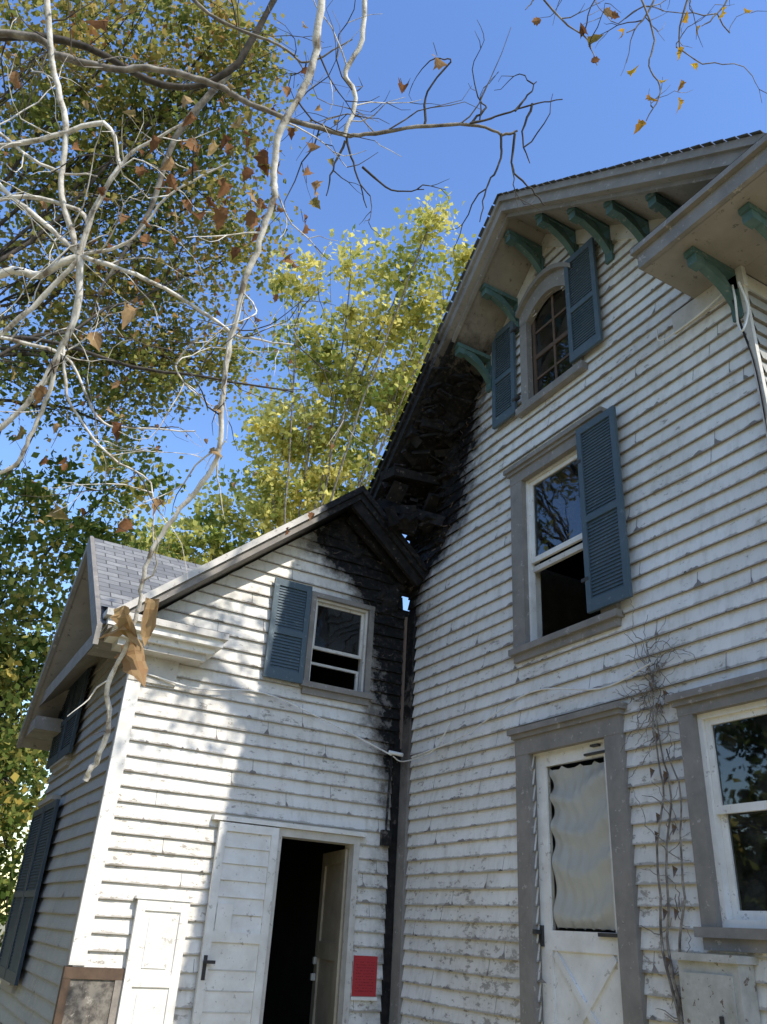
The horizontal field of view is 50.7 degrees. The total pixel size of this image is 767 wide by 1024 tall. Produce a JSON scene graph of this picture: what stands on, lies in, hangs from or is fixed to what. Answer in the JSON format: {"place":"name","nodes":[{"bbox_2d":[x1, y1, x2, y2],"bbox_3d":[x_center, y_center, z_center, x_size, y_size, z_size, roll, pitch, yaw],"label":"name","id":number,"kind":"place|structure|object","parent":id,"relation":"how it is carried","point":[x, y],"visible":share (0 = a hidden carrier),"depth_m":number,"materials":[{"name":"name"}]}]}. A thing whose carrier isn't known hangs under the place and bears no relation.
{"place":"outdoors","nodes":[
{"label":"outdoors","id":0,"kind":"place"},
{"bbox_2d":[0,923,4,982],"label":"ground","id":1,"kind":"structure","parent":0,"point":[2,927],"depth_m":71.87,"materials":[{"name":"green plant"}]},
{"bbox_2d":[0,666,50,866],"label":"distant trees","id":2,"kind":"object","parent":1,"relation":"on","point":[41,777],"visible":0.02,"depth_m":21.44,"materials":[{"name":"green plant"}]},
{"bbox_2d":[0,420,202,946],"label":"green maple tree","id":3,"kind":"object","parent":1,"relation":"on","point":[16,810],"visible":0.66,"depth_m":14.30,"materials":[{"name":"green plant"}]},
{"bbox_2d":[0,0,319,481],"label":"autumn oak tree","id":4,"kind":"object","parent":1,"relation":"on","point":[163,113],"visible":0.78,"depth_m":12.12,"materials":[{"name":"green plant"}]},
{"bbox_2d":[0,0,562,781],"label":"sycamore tree","id":5,"kind":"object","parent":1,"relation":"on","point":[132,656],"visible":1,"depth_m":3.79,"materials":[{"name":"white plant"}]},
{"bbox_2d":[107,187,475,564],"bbox_3d":[-1.867,1.756,21.332,11.793,19.647,7.241,-19,-35,37],"label":"tulip poplar tree","id":6,"kind":"object","parent":1,"relation":"on","point":[279,508],"visible":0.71,"depth_m":22.88,"materials":[{"name":"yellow plant"}]},
{"bbox_2d":[0,274,766,1023],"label":"hidden walls and floors","id":7,"kind":"structure","parent":1,"relation":"on","point":[742,750],"depth_m":9.28,"materials":[{"name":"stone"}]},
{"bbox_2d":[0,658,125,1023],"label":"wing side siding","id":8,"kind":"object","parent":7,"relation":"attached to","point":[32,999],"visible":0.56,"depth_m":7.60,"materials":[{"name":"white wood"}]},
{"bbox_2d":[72,511,409,1023],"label":"wing wall siding","id":9,"kind":"object","parent":7,"relation":"attached to","point":[196,760],"visible":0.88,"depth_m":7.67,"materials":[{"name":"white wood"}]},
{"bbox_2d":[350,955,377,1000],"bbox_3d":[-0.177,4.221,7.342,0.270,0.352,0.045,17,-31,-25],"label":"red notice sign","id":10,"kind":"object","parent":9,"relation":"attached to","point":[364,978],"visible":1,"depth_m":7.33,"materials":[{"name":"red paper"}]},
{"bbox_2d":[211,815,366,1023],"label":"wing entry door","id":11,"kind":"structure","parent":7,"relation":"on","point":[330,976],"depth_m":7.58,"materials":[{"name":"white wood"}]},
{"bbox_2d":[116,895,193,1023],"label":"panelled shutter door","id":12,"kind":"structure","parent":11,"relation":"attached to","point":[149,990],"depth_m":6.50,"materials":[{"name":"white wood"}]},
{"bbox_2d":[191,821,279,1023],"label":"open storm door","id":13,"kind":"structure","parent":11,"relation":"attached to","point":[230,978],"depth_m":6.91,"materials":[{"name":"wood"}]},
{"bbox_2d":[0,262,766,1023],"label":"trim boards","id":14,"kind":"object","parent":7,"relation":"attached to","point":[88,994],"depth_m":6.39,"materials":[{"name":"paint"}]},
{"bbox_2d":[0,237,632,985],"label":"window shutters","id":15,"kind":"object","parent":14,"relation":"attached to","point":[606,581],"depth_m":7.94,"materials":[{"name":"wood"}]},
{"bbox_2d":[314,367,481,748],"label":"charred timbers","id":16,"kind":"object","parent":14,"relation":"on","point":[414,521],"visible":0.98,"depth_m":9.09,"materials":[{"name":"black wood"}]},
{"bbox_2d":[147,281,766,845],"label":"utility cable","id":17,"kind":"object","parent":14,"relation":"attached to","point":[385,837],"visible":1,"depth_m":7.72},
{"bbox_2d":[309,294,766,928],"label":"window sashes","id":18,"kind":"object","parent":14,"relation":"on","point":[733,914],"depth_m":5.23,"materials":[{"name":"white wood"}]},
{"bbox_2d":[532,742,622,1023],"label":"storm door","id":19,"kind":"structure","parent":14,"relation":"attached to","point":[581,976],"depth_m":5.90,"materials":[{"name":"white wood"}]},
{"bbox_2d":[616,599,696,1023],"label":"dead ivy vine","id":20,"kind":"object","parent":14,"relation":"attached to","point":[668,960],"visible":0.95,"depth_m":5.27,"materials":[{"name":"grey plant"}]},
{"bbox_2d":[16,130,766,750],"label":"roof and cornices","id":21,"kind":"structure","parent":7,"relation":"on","point":[710,188],"depth_m":8.29,"materials":[{"name":"grey wood"}]},
{"bbox_2d":[400,239,766,1023],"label":"wall siding","id":22,"kind":"object","parent":7,"relation":"attached to","point":[692,439],"depth_m":6.55,"materials":[{"name":"white paint"}]},
{"bbox_2d":[453,192,766,392],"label":"eave brackets","id":23,"kind":"object","parent":22,"relation":"attached to","point":[717,274],"visible":0.84,"depth_m":7.58,"materials":[{"name":"teal wood"}]},
{"bbox_2d":[671,952,760,1023],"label":"electric meter box","id":24,"kind":"object","parent":22,"relation":"attached to","point":[717,989],"visible":1,"depth_m":4.51,"materials":[{"name":"metal"}]},
{"bbox_2d":[748,289,766,380],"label":"wall siding","id":25,"kind":"object","parent":7,"relation":"attached to","point":[758,304],"depth_m":5.94,"materials":[{"name":"paint"}]},
{"bbox_2d":[525,0,766,134],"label":"maple tree","id":26,"kind":"object","parent":1,"relation":"on","point":[582,31],"visible":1,"depth_m":5.00,"materials":[{"name":"brown plant"}]},
{"bbox_2d":[0,0,766,914],"label":"sky","id":27,"kind":"structure","parent":0,"point":[592,128],"materials":[{"name":"blue"}]}
]}

